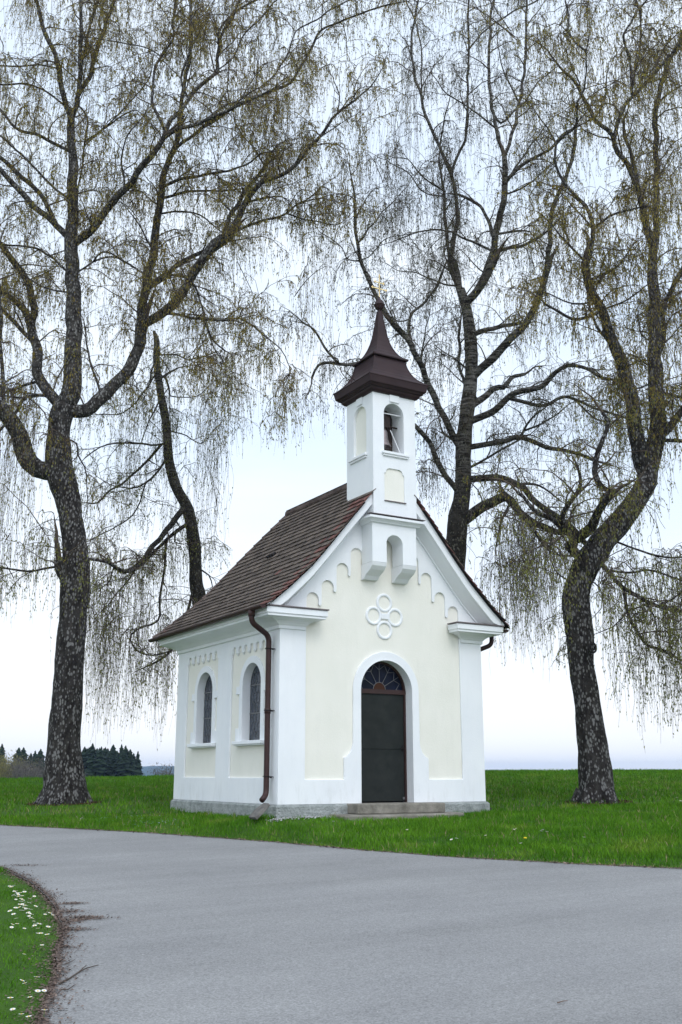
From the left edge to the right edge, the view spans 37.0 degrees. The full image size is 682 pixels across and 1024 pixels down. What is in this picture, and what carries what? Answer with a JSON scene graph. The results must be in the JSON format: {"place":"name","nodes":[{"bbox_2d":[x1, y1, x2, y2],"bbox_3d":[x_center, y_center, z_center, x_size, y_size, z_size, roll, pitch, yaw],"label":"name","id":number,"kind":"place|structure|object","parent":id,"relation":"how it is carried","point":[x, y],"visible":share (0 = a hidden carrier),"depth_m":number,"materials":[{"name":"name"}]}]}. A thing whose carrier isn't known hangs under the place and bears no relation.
{"place":"outdoors","nodes":[
{"label":"outdoors","id":0,"kind":"place"},
{"bbox_2d":[0,870,58,1023],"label":"bank grass","id":1,"kind":"structure","parent":0,"point":[7,893],"depth_m":8.14,"materials":[{"name":"green plant"}]},
{"bbox_2d":[142,766,490,776],"bbox_3d":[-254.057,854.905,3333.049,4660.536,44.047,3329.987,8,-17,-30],"label":"hills","id":2,"kind":"structure","parent":0,"point":[145,769],"depth_m":2794.90,"materials":[{"name":"green plant"}]},
{"bbox_2d":[24,799,631,805],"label":"bark litter","id":3,"kind":"object","parent":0,"point":[95,801],"visible":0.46,"depth_m":22.55,"materials":[{"name":"brown plant"}]},
{"bbox_2d":[0,825,681,1023],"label":"road","id":4,"kind":"structure","parent":0,"point":[220,958],"depth_m":8.39,"materials":[{"name":"grey asphalt"}]},
{"bbox_2d":[58,965,97,984],"bbox_3d":[-1.796,3.139,6.942,0.042,0.042,0.588,-3,-15,11],"label":"fallen twig","id":5,"kind":"object","parent":4,"relation":"on","point":[61,982],"visible":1,"depth_m":6.89,"materials":[{"name":"brown wood"}]},
{"bbox_2d":[68,856,678,1022],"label":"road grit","id":6,"kind":"object","parent":4,"relation":"on","point":[400,902],"visible":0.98,"depth_m":9.04,"materials":[{"name":"grey gravel"}]},
{"bbox_2d":[0,771,681,1023],"bbox_3d":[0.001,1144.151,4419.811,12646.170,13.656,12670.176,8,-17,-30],"label":"ground","id":7,"kind":"structure","parent":0,"point":[15,1003],"depth_m":13.43,"materials":[{"name":"green plant"}]},
{"bbox_2d":[0,744,6,764],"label":"spruce tree","id":8,"kind":"object","parent":7,"relation":"on","point":[2,750],"visible":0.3,"depth_m":192.43,"materials":[{"name":"green plant"}]},
{"bbox_2d":[0,748,16,777],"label":"willow tree","id":9,"kind":"object","parent":7,"relation":"on","point":[6,765],"visible":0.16,"depth_m":160.45,"materials":[{"name":"green plant"}]},
{"bbox_2d":[0,751,22,777],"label":"willow tree","id":10,"kind":"object","parent":7,"relation":"on","point":[2,769],"visible":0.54,"depth_m":157.84,"materials":[{"name":"green plant"}]},
{"bbox_2d":[11,748,25,772],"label":"spruce tree","id":11,"kind":"object","parent":7,"relation":"on","point":[19,753],"visible":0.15,"depth_m":186.84,"materials":[{"name":"green plant"}]},
{"bbox_2d":[0,753,36,773],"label":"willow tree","id":12,"kind":"object","parent":7,"relation":"on","point":[16,762],"visible":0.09,"depth_m":168.74,"materials":[{"name":"green plant"}]},
{"bbox_2d":[3,757,40,777],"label":"bare tree","id":13,"kind":"object","parent":7,"relation":"on","point":[13,776],"visible":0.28,"depth_m":157.62,"materials":[{"name":"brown plant"}]},
{"bbox_2d":[3,752,43,777],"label":"bare tree","id":14,"kind":"object","parent":7,"relation":"on","point":[19,772],"visible":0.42,"depth_m":155.52,"materials":[{"name":"brown plant"}]},
{"bbox_2d":[21,747,27,763],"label":"spruce tree","id":15,"kind":"object","parent":7,"relation":"on","point":[23,750],"visible":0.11,"depth_m":198.87,"materials":[{"name":"green plant"}]},
{"bbox_2d":[12,760,43,777],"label":"bare tree","id":16,"kind":"object","parent":7,"relation":"on","point":[30,771],"visible":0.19,"depth_m":153.47,"materials":[{"name":"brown plant"}]},
{"bbox_2d":[15,759,43,778],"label":"bare tree","id":17,"kind":"object","parent":7,"relation":"on","point":[29,775],"visible":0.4,"depth_m":149.47,"materials":[{"name":"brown plant"}]},
{"bbox_2d":[30,750,36,765],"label":"spruce tree","id":18,"kind":"object","parent":7,"relation":"on","point":[34,755],"visible":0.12,"depth_m":194.48,"materials":[{"name":"green plant"}]},
{"bbox_2d":[33,749,45,776],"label":"spruce tree","id":19,"kind":"object","parent":7,"relation":"on","point":[40,755],"visible":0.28,"depth_m":189.86,"materials":[{"name":"green plant"}]},
{"bbox_2d":[0,865,89,1023],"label":"leaf litter","id":20,"kind":"object","parent":7,"relation":"on","point":[55,977],"visible":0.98,"depth_m":7.45,"materials":[{"name":"brown plant"}]},
{"bbox_2d":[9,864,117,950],"bbox_3d":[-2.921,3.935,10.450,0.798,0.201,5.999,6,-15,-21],"label":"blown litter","id":21,"kind":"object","parent":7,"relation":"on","point":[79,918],"visible":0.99,"depth_m":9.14,"materials":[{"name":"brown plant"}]},
{"bbox_2d":[82,747,86,759],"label":"spruce tree","id":22,"kind":"object","parent":7,"relation":"on","point":[84,750],"visible":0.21,"depth_m":183.69,"materials":[{"name":"green plant"}]},
{"bbox_2d":[82,748,89,766],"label":"spruce tree","id":23,"kind":"object","parent":7,"relation":"on","point":[85,758],"visible":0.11,"depth_m":182.77,"materials":[{"name":"green plant"}]},
{"bbox_2d":[84,743,96,776],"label":"spruce tree","id":24,"kind":"object","parent":7,"relation":"on","point":[88,768],"visible":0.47,"depth_m":180.93,"materials":[{"name":"green plant"}]},
{"bbox_2d":[92,746,110,776],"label":"spruce tree","id":25,"kind":"object","parent":7,"relation":"on","point":[100,765],"visible":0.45,"depth_m":180.00,"materials":[{"name":"green plant"}]},
{"bbox_2d":[103,747,112,775],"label":"spruce tree","id":26,"kind":"object","parent":7,"relation":"on","point":[105,753],"visible":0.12,"depth_m":183.65,"materials":[{"name":"green plant"}]},
{"bbox_2d":[107,751,113,773],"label":"spruce tree","id":27,"kind":"object","parent":7,"relation":"on","point":[109,755],"visible":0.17,"depth_m":188.84,"materials":[{"name":"green plant"}]},
{"bbox_2d":[108,744,118,765],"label":"spruce tree","id":28,"kind":"object","parent":7,"relation":"on","point":[112,750],"visible":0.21,"depth_m":190.59,"materials":[{"name":"green plant"}]},
{"bbox_2d":[113,751,118,772],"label":"spruce tree","id":29,"kind":"object","parent":7,"relation":"on","point":[115,756],"visible":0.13,"depth_m":189.86,"materials":[{"name":"green plant"}]},
{"bbox_2d":[111,744,123,774],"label":"spruce tree","id":30,"kind":"object","parent":7,"relation":"on","point":[121,748],"visible":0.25,"depth_m":184.23,"materials":[{"name":"green plant"}]},
{"bbox_2d":[112,746,136,776],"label":"spruce tree","id":31,"kind":"object","parent":7,"relation":"on","point":[124,769],"visible":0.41,"depth_m":181.08,"materials":[{"name":"green plant"}]},
{"bbox_2d":[116,749,139,775],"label":"spruce tree","id":32,"kind":"object","parent":7,"relation":"on","point":[133,765],"visible":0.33,"depth_m":183.19,"materials":[{"name":"green plant"}]},
{"bbox_2d":[136,752,143,776],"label":"spruce tree","id":33,"kind":"object","parent":7,"relation":"on","point":[138,762],"visible":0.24,"depth_m":186.74,"materials":[{"name":"green plant"}]},
{"bbox_2d":[44,330,262,749],"bbox_3d":[-5.426,0.974,28.807,6.246,13.226,7.196,8,-17,-30],"label":"birch tree","id":34,"kind":"object","parent":7,"relation":"on","point":[192,545],"visible":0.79,"depth_m":28.51,"materials":[{"name":"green plant"}]},
{"bbox_2d":[147,762,174,775],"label":"bare tree","id":35,"kind":"object","parent":7,"relation":"on","point":[163,772],"visible":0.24,"depth_m":167.42,"materials":[{"name":"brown plant"}]},
{"bbox_2d":[0,0,446,804],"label":"birch tree","id":36,"kind":"object","parent":7,"relation":"on","point":[64,778],"visible":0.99,"depth_m":26.50,"materials":[{"name":"brown plant"}]},
{"bbox_2d":[249,803,269,819],"bbox_3d":[-1.390,5.121,17.455,0.300,0.264,0.290,8,-17,-30],"label":"splash stone","id":37,"kind":"object","parent":7,"relation":"on","point":[258,812],"visible":1,"depth_m":17.39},
{"bbox_2d":[268,816,331,822],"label":"gravel","id":38,"kind":"structure","parent":7,"relation":"on","point":[297,817],"depth_m":17.67,"materials":[{"name":"grey gravel"}]},
{"bbox_2d":[148,274,508,820],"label":"chapel","id":39,"kind":"structure","parent":7,"relation":"on","point":[327,647],"depth_m":19.79,"materials":[{"name":"beige paint"}]},
{"bbox_2d":[187,666,216,748],"bbox_3d":[-2.782,4.018,21.046,0.288,1.662,1.323,8,-17,-30],"label":"window","id":40,"kind":"structure","parent":39,"relation":"in","point":[204,714],"depth_m":21.28,"materials":[{"name":"white paint"}]},
{"bbox_2d":[231,656,264,745],"bbox_3d":[-1.651,3.545,19.206,0.288,1.662,1.322,8,-17,-30],"label":"window","id":41,"kind":"structure","parent":39,"relation":"in","point":[251,707],"depth_m":19.43,"materials":[{"name":"white paint"}]},
{"bbox_2d":[361,693,404,801],"bbox_3d":[0.753,4.456,19.334,1.075,1.984,0.103,8,-17,-30],"label":"door","id":42,"kind":"structure","parent":39,"relation":"in","point":[382,725],"depth_m":19.36,"materials":[{"name":"black wood"}]},
{"bbox_2d":[384,411,396,449],"bbox_3d":[0.934,-1.624,20.508,0.444,0.822,0.293,2,-15,-6],"label":"bell","id":43,"kind":"object","parent":39,"relation":"hanging from","point":[387,445],"visible":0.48,"depth_m":20.49,"materials":[{"name":"brown metal"}]},
{"bbox_2d":[2,821,665,867],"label":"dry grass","id":44,"kind":"structure","parent":7,"relation":"on","point":[368,850],"depth_m":14.68,"materials":[{"name":"brown plant"}]},
{"bbox_2d":[0,824,680,868],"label":"edge soil","id":45,"kind":"structure","parent":7,"relation":"on","point":[356,849],"depth_m":14.88,"materials":[{"name":"brown soil"}]},
{"bbox_2d":[0,799,681,872],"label":"verge grass","id":46,"kind":"structure","parent":7,"relation":"on","point":[415,824],"depth_m":16.63,"materials":[{"name":"green plant"}]},
{"bbox_2d":[0,768,681,818],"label":"meadow grass","id":47,"kind":"structure","parent":7,"relation":"on","point":[123,788],"depth_m":27.59,"materials":[{"name":"green plant"}]},
{"bbox_2d":[269,0,666,672],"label":"birch tree","id":48,"kind":"object","parent":7,"relation":"on","point":[459,510],"visible":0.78,"depth_m":29.53,"materials":[{"name":"brown plant"}]},
{"bbox_2d":[432,0,681,804],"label":"birch tree","id":49,"kind":"object","parent":7,"relation":"on","point":[592,555],"visible":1,"depth_m":22.81,"materials":[{"name":"brown plant"}]},
{"bbox_2d":[0,0,681,770],"label":"sky","id":50,"kind":"structure","parent":0,"point":[529,723],"materials":[{"name":"white"}]}
]}

